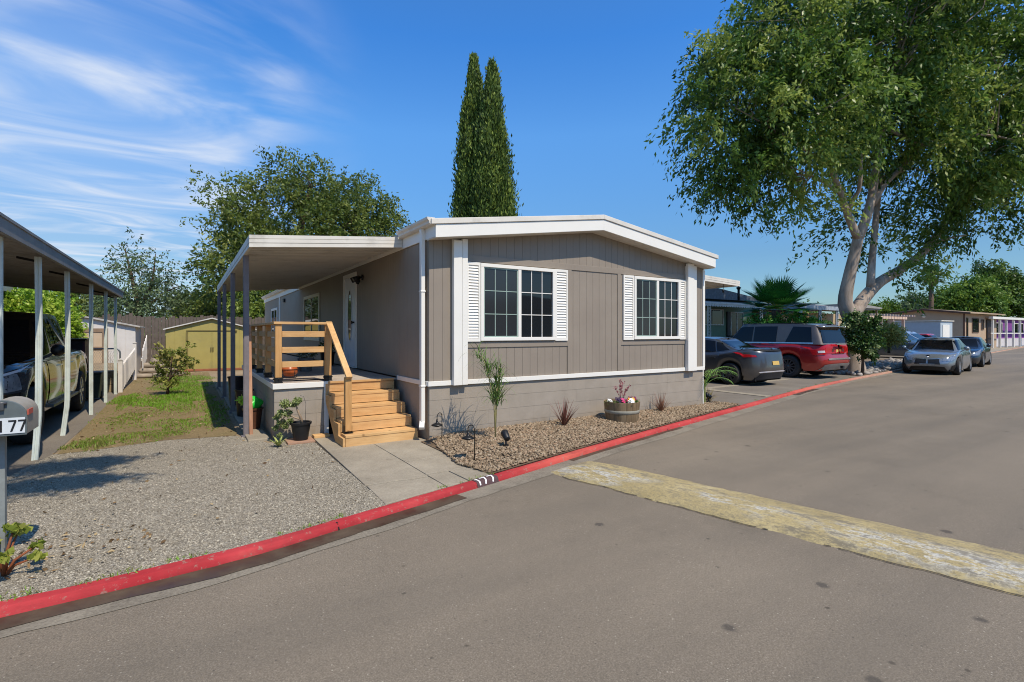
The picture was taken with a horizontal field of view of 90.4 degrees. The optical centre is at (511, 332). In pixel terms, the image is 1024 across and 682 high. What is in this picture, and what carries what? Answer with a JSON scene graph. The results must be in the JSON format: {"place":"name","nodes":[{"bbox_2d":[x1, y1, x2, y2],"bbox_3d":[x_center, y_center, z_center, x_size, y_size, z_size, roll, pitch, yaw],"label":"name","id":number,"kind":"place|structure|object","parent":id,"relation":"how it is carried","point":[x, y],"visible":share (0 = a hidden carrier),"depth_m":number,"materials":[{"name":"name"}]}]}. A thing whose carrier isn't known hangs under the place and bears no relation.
{"place":"outdoors","nodes":[
{"label":"outdoors","id":0,"kind":"place"},
{"bbox_2d":[7,384,126,476],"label":"neighbour driveway","id":1,"kind":"structure","parent":0,"point":[52,440],"depth_m":8.10,"materials":[{"name":"concrete"}]},
{"bbox_2d":[3,311,87,443],"bbox_3d":[-8.821,0.617,8.523,2.412,1.965,5.945,0,0,-33],"label":"pickup truck","id":2,"kind":"object","parent":1,"relation":"on","point":[18,353],"visible":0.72,"depth_m":8.09,"materials":[{"name":"black paint"}]},
{"bbox_2d":[0,212,123,460],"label":"carport","id":3,"kind":"object","parent":1,"relation":"on","point":[30,260],"visible":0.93,"depth_m":7.95,"materials":[{"name":"white metal"}]},
{"bbox_2d":[71,338,88,370],"bbox_3d":[-10.912,0.870,12.494,0.820,1.460,0.800,0,0,-33],"label":"storage locker","id":4,"kind":"object","parent":1,"relation":"on","point":[82,344],"visible":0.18,"depth_m":12.37,"materials":[{"name":"black plastic"}]},
{"bbox_2d":[85,371,103,398],"bbox_3d":[-10.017,1.264,12.151,0.400,0.668,0.540,0,0,-33],"label":"rubbish bin","id":5,"kind":"object","parent":1,"relation":"on","point":[97,383],"visible":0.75,"depth_m":12.02,"materials":[{"name":"black plastic"}]},
{"bbox_2d":[102,371,117,391],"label":"retaining wall","id":6,"kind":"structure","parent":1,"relation":"on","point":[110,381],"depth_m":13.78,"materials":[{"name":"wood"}]},
{"bbox_2d":[93,348,120,371],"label":"chain link gate","id":7,"kind":"structure","parent":6,"relation":"attached to","point":[119,351],"depth_m":13.73,"materials":[{"name":"grey metal"}]},
{"bbox_2d":[93,363,132,380],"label":"raised bed ground","id":8,"kind":"structure","parent":0,"point":[100,368],"depth_m":16.61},
{"bbox_2d":[3,287,88,337],"bbox_3d":[-13.635,-0.109,14.530,3.179,3.216,2.426,0,0,2],"label":"citrus tree","id":9,"kind":"object","parent":8,"relation":"on","point":[23,300],"visible":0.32,"depth_m":14.26,"materials":[{"name":"green plant"}]},
{"bbox_2d":[57,372,236,453],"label":"lawn","id":10,"kind":"structure","parent":0,"point":[87,430],"depth_m":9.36,"materials":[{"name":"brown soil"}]},
{"bbox_2d":[117,341,136,392],"bbox_3d":[-11.674,0.945,15.476,0.130,1.310,4.480,0,0,-33],"label":"picket fence","id":11,"kind":"object","parent":10,"relation":"on","point":[127,367],"visible":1,"depth_m":15.00,"materials":[{"name":"white paint"}]},
{"bbox_2d":[132,373,152,377],"bbox_3d":[-13.047,1.510,18.011,0.684,0.180,0.444,0,0,-33],"label":"stone","id":12,"kind":"object","parent":10,"relation":"on","point":[144,375],"visible":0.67,"depth_m":17.88,"materials":[{"name":"beige stone"}]},
{"bbox_2d":[138,368,156,372],"bbox_3d":[-12.958,1.330,18.148,0.623,0.180,0.498,0,0,-33],"label":"stone","id":13,"kind":"object","parent":12,"relation":"on","point":[146,370],"visible":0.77,"depth_m":17.94,"materials":[{"name":"beige stone"}]},
{"bbox_2d":[141,335,146,367],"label":"picket gate","id":14,"kind":"structure","parent":13,"relation":"on","point":[144,355],"depth_m":18.30,"materials":[{"name":"white paint"}]},
{"bbox_2d":[148,341,201,393],"bbox_3d":[-8.668,0.902,13.110,1.394,1.396,0.888,0,0,-13],"label":"lemon sapling","id":15,"kind":"object","parent":10,"relation":"on","point":[166,358],"visible":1,"depth_m":13.02,"materials":[{"name":"green plant"}]},
{"bbox_2d":[2,372,355,578],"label":"leaf litter","id":16,"kind":"object","parent":10,"relation":"on","point":[90,559],"visible":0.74,"depth_m":4.01,"materials":[{"name":"brown plant"}]},
{"bbox_2d":[0,436,384,600],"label":"gravel yard ground","id":17,"kind":"structure","parent":0,"point":[145,471],"depth_m":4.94,"materials":[{"name":"grey gravel"}]},
{"bbox_2d":[0,396,38,552],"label":"mailbox","id":18,"kind":"object","parent":17,"relation":"on","point":[19,415],"visible":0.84,"depth_m":3.45,"materials":[{"name":"grey paint"}]},
{"bbox_2d":[0,400,26,436],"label":"box door","id":19,"kind":"structure","parent":18,"relation":"in","point":[12,409],"depth_m":3.36,"materials":[{"name":"grey paint"}]},
{"bbox_2d":[0,522,47,576],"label":"geranium","id":20,"kind":"object","parent":17,"relation":"on","point":[15,529],"visible":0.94,"depth_m":3.37,"materials":[{"name":"green plant"}]},
{"bbox_2d":[284,436,314,444],"bbox_3d":[-3.120,1.585,7.474,0.370,0.030,0.340,0,0,-33],"label":"clay tile","id":21,"kind":"object","parent":17,"relation":"on","point":[291,441],"visible":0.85,"depth_m":7.37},
{"bbox_2d":[272,395,311,440],"bbox_3d":[-3.224,1.244,7.428,0.559,0.653,0.332,0,0,-18],"label":"jade plant","id":22,"kind":"object","parent":21,"relation":"on","point":[300,427],"visible":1,"depth_m":7.39,"materials":[{"name":"green plant"}]},
{"bbox_2d":[0,377,850,600],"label":"weeds","id":23,"kind":"object","parent":17,"relation":"on","point":[30,590],"visible":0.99,"depth_m":3.42,"materials":[{"name":"green plant"}]},
{"bbox_2d":[218,385,269,441],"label":"side path","id":24,"kind":"structure","parent":0,"point":[259,434],"depth_m":8.27,"materials":[{"name":"concrete"}]},
{"bbox_2d":[227,376,242,404],"bbox_3d":[-6.011,1.260,11.110,0.372,0.620,0.369,0,0,-33],"label":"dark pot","id":25,"kind":"object","parent":24,"relation":"on","point":[238,382],"visible":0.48,"depth_m":10.98,"materials":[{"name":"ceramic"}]},
{"bbox_2d":[234,388,253,416],"bbox_3d":[-5.071,1.320,9.634,0.332,0.500,0.330,0,0,-33],"label":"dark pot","id":26,"kind":"object","parent":24,"relation":"on","point":[238,392],"visible":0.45,"depth_m":9.51,"materials":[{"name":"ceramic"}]},
{"bbox_2d":[235,394,263,428],"bbox_3d":[-4.307,1.256,8.335,0.432,0.628,0.331,0,0,-33],"label":"bagged plant","id":27,"kind":"object","parent":24,"relation":"on","point":[258,407],"visible":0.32,"depth_m":8.30,"materials":[{"name":"green plant"}]},
{"bbox_2d":[249,325,252,434],"bbox_3d":[-4.074,0.740,7.916,0.052,1.722,0.165,0,0,-39],"label":"leaning board","id":28,"kind":"object","parent":24,"relation":"on","point":[250,396],"visible":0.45,"depth_m":7.90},
{"bbox_2d":[0,348,1023,681],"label":"road","id":29,"kind":"structure","parent":0,"point":[552,578],"depth_m":3.31,"materials":[{"name":"grey asphalt"}]},
{"bbox_2d":[0,347,1023,637],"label":"gutter","id":30,"kind":"object","parent":29,"relation":"on","point":[156,595],"visible":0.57,"depth_m":4.33,"materials":[{"name":"concrete"}]},
{"bbox_2d":[0,494,465,629],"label":"puddle water","id":31,"kind":"structure","parent":30,"relation":"on","point":[150,587],"depth_m":3.50,"materials":[{"name":"liquid"}]},
{"bbox_2d":[569,389,817,460],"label":"damp gutter water","id":32,"kind":"structure","parent":30,"relation":"on","point":[622,444],"depth_m":7.73,"materials":[{"name":"grey liquid"}]},
{"bbox_2d":[551,461,1023,596],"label":"speed bump","id":33,"kind":"object","parent":29,"relation":"on","point":[987,567],"visible":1,"depth_m":4.17,"materials":[{"name":"paint"}]},
{"bbox_2d":[901,337,971,374],"bbox_3d":[18.148,0.921,21.663,4.719,1.483,2.210,0,0,-42],"label":"sedan","id":34,"kind":"object","parent":29,"relation":"on","point":[948,354],"visible":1,"depth_m":20.55,"materials":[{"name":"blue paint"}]},
{"bbox_2d":[951,336,991,366],"bbox_3d":[23.419,0.923,26.325,4.615,1.478,2.182,0,0,-42],"label":"sedan","id":35,"kind":"object","parent":29,"relation":"on","point":[981,355],"visible":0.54,"depth_m":25.33,"materials":[{"name":"black paint"}]},
{"bbox_2d":[0,0,1023,320],"label":"sky","id":36,"kind":"structure","parent":0,"point":[107,107],"materials":[{"name":"blue"}]},
{"bbox_2d":[54,347,1018,472],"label":"lot ground","id":37,"kind":"structure","parent":0,"point":[231,416],"depth_m":10.04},
{"bbox_2d":[49,291,113,316],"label":"bushy tree","id":38,"kind":"object","parent":37,"relation":"on","point":[84,301],"visible":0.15,"depth_m":39.36,"materials":[{"name":"green plant"}]},
{"bbox_2d":[78,316,144,372],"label":"white shed","id":39,"kind":"structure","parent":37,"relation":"on","point":[128,336],"depth_m":18.59,"materials":[{"name":"paint"}]},
{"bbox_2d":[83,332,101,362],"bbox_3d":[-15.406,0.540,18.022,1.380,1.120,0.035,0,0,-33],"label":"door","id":40,"kind":"structure","parent":39,"relation":"in","point":[97,336],"depth_m":18.31,"materials":[{"name":"beige wood"}]},
{"bbox_2d":[75,227,206,328],"bbox_3d":[-24.195,-3.182,33.413,8.198,7.540,5.718,0,0,26],"label":"airy tree","id":41,"kind":"object","parent":37,"relation":"on","point":[141,304],"visible":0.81,"depth_m":32.74,"materials":[{"name":"green plant"}]},
{"bbox_2d":[93,313,264,367],"bbox_3d":[-14.533,0.367,25.209,13.576,2.566,0.140,0,0,-33],"label":"board fence","id":42,"kind":"object","parent":37,"relation":"on","point":[154,330],"visible":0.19,"depth_m":23.79,"materials":[{"name":"wood"}]},
{"bbox_2d":[155,288,216,327],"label":"bushy tree","id":43,"kind":"object","parent":37,"relation":"on","point":[213,313],"visible":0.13,"depth_m":37.07,"materials":[{"name":"green plant"}]},
{"bbox_2d":[163,318,256,369],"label":"olive shed","id":44,"kind":"structure","parent":37,"relation":"on","point":[202,334],"depth_m":21.56,"materials":[{"name":"yellow wood"}]},
{"bbox_2d":[188,331,211,368],"bbox_3d":[-13.165,0.740,21.466,0.860,1.600,0.035,0,0,-33],"label":"door","id":45,"kind":"structure","parent":44,"relation":"in","point":[203,339],"depth_m":21.48,"materials":[{"name":"yellow wood"}]},
{"bbox_2d":[212,331,230,367],"bbox_3d":[-12.438,0.740,21.929,0.855,1.600,0.035,0,0,-33],"label":"door","id":46,"kind":"structure","parent":44,"relation":"in","point":[214,333],"depth_m":21.88,"materials":[{"name":"yellow wood"}]},
{"bbox_2d":[184,368,242,371],"bbox_3d":[-12.675,1.555,21.478,3.300,0.090,0.150,0,0,-33],"label":"edging board","id":47,"kind":"object","parent":37,"relation":"on","point":[211,369],"visible":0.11,"depth_m":21.38,"materials":[{"name":"brown wood"}]},
{"bbox_2d":[221,290,272,319],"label":"bushy tree","id":48,"kind":"object","parent":37,"relation":"on","point":[257,309],"visible":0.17,"depth_m":30.49,"materials":[{"name":"green plant"}]},
{"bbox_2d":[172,142,415,317],"bbox_3d":[-14.813,-6.120,35.951,16.386,15.337,9.307,0,0,-5],"label":"oak tree","id":49,"kind":"object","parent":37,"relation":"on","point":[352,220],"visible":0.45,"depth_m":35.08,"materials":[{"name":"green plant"}]},
{"bbox_2d":[216,235,401,437],"bbox_3d":[-5.228,0.034,11.598,2.255,3.192,9.268,0,0,-33],"label":"patio cover","id":50,"kind":"object","parent":37,"relation":"on","point":[269,262],"visible":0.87,"depth_m":9.07,"materials":[{"name":"metal"}]},
{"bbox_2d":[242,322,395,439],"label":"porch deck","id":51,"kind":"structure","parent":37,"relation":"on","point":[271,388],"depth_m":7.94,"materials":[{"name":"white paint"}]},
{"bbox_2d":[282,367,297,377],"bbox_3d":[-3.729,0.660,8.522,0.290,0.190,0.290,0,0,-33],"label":"copper pot","id":52,"kind":"object","parent":51,"relation":"on","point":[289,371],"visible":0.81,"depth_m":8.42,"materials":[{"name":"metal"}]},
{"bbox_2d":[296,352,319,371],"bbox_3d":[-4.016,0.506,10.026,0.487,0.498,0.367,0,0,-15],"label":"deck planter","id":53,"kind":"object","parent":51,"relation":"on","point":[306,369],"visible":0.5,"depth_m":9.92,"materials":[{"name":"grey ceramic"}]},
{"bbox_2d":[318,340,335,365],"bbox_3d":[-4.266,0.433,11.753,0.399,0.645,0.424,0,0,8],"label":"dark pot","id":54,"kind":"object","parent":51,"relation":"on","point":[333,352],"visible":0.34,"depth_m":11.69,"materials":[{"name":"black plastic"}]},
{"bbox_2d":[274,434,488,504],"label":"front walk","id":55,"kind":"structure","parent":37,"relation":"on","point":[386,473],"depth_m":6.00,"materials":[{"name":"concrete"}]},
{"bbox_2d":[312,433,329,437],"bbox_3d":[-2.917,1.569,7.770,0.230,0.038,0.160,0,0,-33],"label":"timber offcut","id":56,"kind":"object","parent":55,"relation":"on","point":[320,435],"visible":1,"depth_m":7.74,"materials":[{"name":"brown wood"}]},
{"bbox_2d":[325,321,417,446],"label":"wooden steps","id":57,"kind":"structure","parent":55,"relation":"on","point":[346,397],"depth_m":7.66,"materials":[{"name":"brown wood"}]},
{"bbox_2d":[447,51,483,217],"bbox_3d":[-2.315,-7.370,30.647,3.997,19.646,4.776,0,0,-10],"label":"cypress tree","id":58,"kind":"object","parent":37,"relation":"on","point":[461,200],"visible":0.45,"depth_m":30.44,"materials":[{"name":"green plant"}]},
{"bbox_2d":[261,215,718,439],"bbox_3d":[-3.687,-0.210,17.060,6.626,3.719,19.462,0,0,-33],"label":"mobile home","id":59,"kind":"object","parent":37,"relation":"on","point":[584,314],"visible":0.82,"depth_m":8.80,"materials":[{"name":"beige paint"}]},
{"bbox_2d":[271,307,277,337],"bbox_3d":[-9.720,-0.400,20.782,0.030,1.200,1.700,0,0,-33],"label":"window","id":60,"kind":"structure","parent":59,"relation":"in","point":[274,312],"depth_m":20.72,"materials":[{"name":"white glass"}]},
{"bbox_2d":[304,292,319,340],"bbox_3d":[-5.730,-0.430,14.520,0.030,1.300,2.150,0,0,-33],"label":"window","id":61,"kind":"structure","parent":59,"relation":"in","point":[311,302],"depth_m":14.40,"materials":[{"name":"glass"}]},
{"bbox_2d":[345,278,354,365],"bbox_3d":[-3.538,-0.241,11.061,0.110,1.899,0.842,0,0,-33],"label":"door","id":62,"kind":"structure","parent":59,"relation":"in","point":[349,286],"depth_m":11.03,"materials":[{"name":"white paint"}]},
{"bbox_2d":[481,263,555,340],"bbox_3d":[0.120,-0.480,8.298,1.450,1.210,0.045,0,0,-33],"label":"window","id":63,"kind":"structure","parent":59,"relation":"in","point":[518,302],"depth_m":8.27,"materials":[{"name":"glass"}]},
{"bbox_2d":[634,276,679,338],"bbox_3d":[2.874,-0.480,10.052,1.310,1.210,0.045,0,0,-33],"label":"window","id":64,"kind":"structure","parent":59,"relation":"in","point":[656,300],"depth_m":10.03,"materials":[{"name":"white glass"}]},
{"bbox_2d":[465,56,523,216],"bbox_3d":[-1.324,-6.761,29.542,4.540,18.813,4.262,0,0,-33],"label":"cypress tree","id":65,"kind":"object","parent":37,"relation":"on","point":[495,190],"visible":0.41,"depth_m":29.05,"materials":[{"name":"green plant"}]},
{"bbox_2d":[0,347,1022,617],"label":"kerb","id":66,"kind":"structure","parent":37,"relation":"on","point":[18,605],"depth_m":4.03,"materials":[{"name":"red paint"}]},
{"bbox_2d":[421,400,738,473],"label":"rock bed ground","id":67,"kind":"structure","parent":37,"relation":"on","point":[432,444],"depth_m":7.17,"materials":[{"name":"beige gravel"}]},
{"bbox_2d":[462,425,474,459],"bbox_3d":[-0.542,1.375,6.298,0.165,0.491,0.164,0,0,-5],"label":"path lamp","id":68,"kind":"object","parent":67,"relation":"on","point":[468,436],"visible":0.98,"depth_m":6.24,"materials":[{"name":"black metal"}]},
{"bbox_2d":[459,341,515,436],"bbox_3d":[-0.261,0.826,7.237,0.964,1.418,0.813,0,0,0],"label":"sapling","id":69,"kind":"object","parent":67,"relation":"on","point":[495,391],"depth_m":7.20,"materials":[{"name":"plant"}]},
{"bbox_2d":[501,429,509,447],"bbox_3d":[-0.079,1.426,6.799,0.102,0.262,0.166,0,0,-25],"label":"spotlight","id":70,"kind":"object","parent":67,"relation":"on","point":[505,435],"visible":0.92,"depth_m":6.77,"materials":[{"name":"black plastic"}]},
{"bbox_2d":[550,400,576,427],"bbox_3d":[0.868,1.322,8.263,0.584,0.590,0.614,0,0,-33],"label":"spiky plant","id":71,"kind":"object","parent":67,"relation":"on","point":[564,420],"visible":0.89,"depth_m":8.21,"materials":[{"name":"red plant"}]},
{"bbox_2d":[604,399,639,422],"bbox_3d":[1.921,1.380,8.896,0.624,0.380,0.624,0,0,-33],"label":"wooden tub","id":72,"kind":"object","parent":67,"relation":"on","point":[624,412],"visible":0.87,"depth_m":8.64,"materials":[{"name":"brown wood"}]},
{"bbox_2d":[613,379,630,397],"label":"coral bells","id":73,"kind":"object","parent":72,"relation":"in","point":[621,388],"visible":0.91,"depth_m":8.90,"materials":[{"name":"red plant"}]},
{"bbox_2d":[651,393,672,410],"bbox_3d":[2.879,1.295,9.854,0.659,0.451,0.569,0,0,-33],"label":"spiky plant","id":74,"kind":"object","parent":67,"relation":"on","point":[660,407],"visible":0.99,"depth_m":9.82,"materials":[{"name":"red plant"}]},
{"bbox_2d":[704,366,735,402],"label":"young palm","id":75,"kind":"object","parent":67,"relation":"on","point":[706,381],"visible":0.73,"depth_m":11.09,"materials":[{"name":"green plant"}]},
{"bbox_2d":[705,286,770,337],"bbox_3d":[7.241,-0.425,33.116,9.400,4.050,16.322,0,0,-33],"label":"green home","id":76,"kind":"object","parent":37,"relation":"on","point":[722,315],"visible":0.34,"depth_m":28.33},
{"bbox_2d":[705,308,723,324],"bbox_3d":[10.965,-0.875,28.061,2.250,0.910,0.050,0,0,-33],"label":"window","id":77,"kind":"structure","parent":76,"relation":"in","point":[717,315],"depth_m":28.30,"materials":[{"name":"grey glass"}]},
{"bbox_2d":[726,312,730,336],"bbox_3d":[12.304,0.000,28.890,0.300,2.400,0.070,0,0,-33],"label":"door","id":78,"kind":"structure","parent":76,"relation":"in","point":[728,314],"depth_m":28.83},
{"bbox_2d":[731,312,742,334],"bbox_3d":[12.968,-0.400,29.337,1.200,1.600,0.050,0,0,-33],"label":"window","id":79,"kind":"structure","parent":76,"relation":"in","point":[736,323],"depth_m":29.26,"materials":[{"name":"grey glass"}]},
{"bbox_2d":[752,302,881,327],"bbox_3d":[17.123,-0.130,37.705,11.600,3.460,14.800,0,0,-33],"label":"tan carport home","id":80,"kind":"object","parent":37,"relation":"on","point":[835,317],"visible":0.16,"depth_m":32.58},
{"bbox_2d":[644,0,1023,371],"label":"broad tree","id":81,"kind":"object","parent":37,"relation":"on","point":[906,79],"visible":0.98,"depth_m":19.23,"materials":[{"name":"green plant"}]},
{"bbox_2d":[915,264,946,308],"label":"tall palm","id":82,"kind":"object","parent":37,"relation":"on","point":[931,303],"visible":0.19,"depth_m":71.74,"materials":[{"name":"green plant"}]},
{"bbox_2d":[887,309,1004,347],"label":"tan gabled home","id":83,"kind":"object","parent":37,"relation":"on","point":[967,323],"visible":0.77,"depth_m":51.95,"materials":[{"name":"paint"}]},
{"bbox_2d":[972,318,978,332],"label":"window","id":84,"kind":"structure","parent":83,"relation":"in","point":[975,321],"depth_m":51.65,"materials":[{"name":"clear glass"}]},
{"bbox_2d":[986,319,990,343],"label":"door","id":85,"kind":"structure","parent":83,"relation":"in","point":[988,322],"depth_m":53.59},
{"bbox_2d":[996,319,1023,346],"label":"purple home","id":86,"kind":"object","parent":37,"relation":"on","point":[1009,330],"visible":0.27,"depth_m":59.78,"materials":[{"name":"paint"}]},
{"bbox_2d":[705,379,788,396],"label":"concrete strip path","id":87,"kind":"structure","parent":0,"point":[710,388],"depth_m":14.79,"materials":[{"name":"grey concrete"}]},
{"bbox_2d":[704,372,859,404],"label":"carport driveway","id":88,"kind":"structure","parent":0,"point":[801,380],"depth_m":15.16,"materials":[{"name":"concrete"}]},
{"bbox_2d":[705,275,739,288],"bbox_3d":[2.300,0.080,16.224,2.694,3.081,9.104,0,0,-33],"label":"side carport","id":89,"kind":"object","parent":88,"relation":"on","point":[711,282],"visible":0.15,"depth_m":12.89,"materials":[{"name":"metal"}]},
{"bbox_2d":[704,336,784,384],"bbox_3d":[6.703,0.855,17.302,2.238,1.491,4.714,0,0,-33],"label":"sedan","id":90,"kind":"object","parent":88,"relation":"on","point":[747,362],"visible":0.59,"depth_m":15.53,"materials":[{"name":"grey paint"}]},
{"bbox_2d":[732,323,849,376],"bbox_3d":[10.000,0.617,19.889,2.430,1.966,5.462,0,0,-33],"label":"suv","id":91,"kind":"object","parent":88,"relation":"on","point":[815,348],"visible":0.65,"depth_m":17.98,"materials":[{"name":"red paint"}]},
{"bbox_2d":[825,359,901,375],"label":"planting strip ground","id":92,"kind":"structure","parent":0,"point":[866,360],"depth_m":21.03,"materials":[{"name":"soil"}]},
{"bbox_2d":[738,275,820,321],"bbox_3d":[11.773,-0.506,22.494,3.508,4.313,3.556,0,0,-33],"label":"fan palm","id":93,"kind":"object","parent":92,"relation":"on","point":[777,295],"visible":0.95,"depth_m":21.95,"materials":[{"name":"green plant"}]},
{"bbox_2d":[740,310,832,323],"bbox_3d":[11.972,0.082,22.096,4.069,2.305,1.910,0,0,-2],"label":"hedge","id":94,"kind":"object","parent":92,"relation":"on","point":[801,319],"visible":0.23,"depth_m":21.89,"materials":[{"name":"green plant"}]},
{"bbox_2d":[801,357,902,375],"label":"planting strip rocks","id":95,"kind":"object","parent":92,"relation":"on","point":[890,363],"visible":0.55,"depth_m":22.25,"materials":[{"name":"grey stone"}]},
{"bbox_2d":[875,321,913,352],"bbox_3d":[17.491,0.192,23.497,1.941,1.509,1.589,0,0,-33],"label":"bush","id":96,"kind":"object","parent":95,"relation":"on","point":[893,334],"visible":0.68,"depth_m":23.17,"materials":[{"name":"green plant"}]},
{"bbox_2d":[837,308,887,374],"bbox_3d":[13.295,0.368,19.347,1.667,2.639,1.549,0,0,30],"label":"bush","id":97,"kind":"object","parent":92,"relation":"on","point":[861,336],"visible":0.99,"depth_m":19.04,"materials":[{"name":"green plant"}]},
{"bbox_2d":[867,355,903,359],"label":"driveway ground","id":98,"kind":"structure","parent":0,"point":[889,356],"depth_m":32.91,"materials":[{"name":"concrete"}]},
{"bbox_2d":[866,313,914,328],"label":"tan pergola","id":99,"kind":"object","parent":98,"relation":"on","point":[892,317],"visible":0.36,"depth_m":40.56,"materials":[{"name":"pink paint"}]},
{"bbox_2d":[877,332,917,355],"bbox_3d":[24.737,0.684,33.012,2.351,1.832,5.018,0,0,-30],"label":"minivan","id":100,"kind":"object","parent":98,"relation":"on","point":[899,351],"visible":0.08,"depth_m":31.99,"materials":[{"name":"metal"}]},
{"bbox_2d":[894,320,953,336],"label":"white shed","id":101,"kind":"structure","parent":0,"point":[940,328],"depth_m":44.50,"materials":[{"name":"paint"}]},
{"bbox_2d":[942,325,949,336],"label":"door","id":102,"kind":"structure","parent":101,"relation":"in","point":[945,328],"depth_m":44.22,"materials":[{"name":"white paint"}]},
{"bbox_2d":[990,346,1023,351],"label":"pavement","id":103,"kind":"structure","parent":0,"point":[1000,349],"depth_m":51.66,"materials":[{"name":"concrete"}]},
{"bbox_2d":[989,316,1023,347],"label":"white pergola","id":104,"kind":"object","parent":103,"relation":"on","point":[999,333],"visible":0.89,"depth_m":55.41,"materials":[{"name":"paint"}]},
{"label":"ground","id":105,"kind":"structure","parent":0,"visible":0},
{"bbox_2d":[18,274,1023,347],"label":"distant treeline","id":106,"kind":"object","parent":105,"relation":"on","point":[808,300],"depth_m":54.12,"materials":[{"name":"green plant"}]},
{"bbox_2d":[866,295,903,323],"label":"shade tree","id":107,"kind":"object","parent":105,"relation":"on","point":[890,307],"visible":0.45,"depth_m":88.55,"materials":[{"name":"green plant"}]},
{"bbox_2d":[895,291,928,310],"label":"shade tree","id":108,"kind":"object","parent":105,"relation":"on","point":[906,303],"visible":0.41,"depth_m":93.81,"materials":[{"name":"green plant"}]},
{"bbox_2d":[922,270,1018,316],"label":"shade tree","id":109,"kind":"object","parent":105,"relation":"on","point":[975,294],"visible":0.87,"depth_m":79.94,"materials":[{"name":"green plant"}]},
{"bbox_2d":[967,256,1023,317],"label":"shade tree","id":110,"kind":"object","parent":105,"relation":"on","point":[1014,279],"visible":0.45,"depth_m":86.38,"materials":[{"name":"green plant"}]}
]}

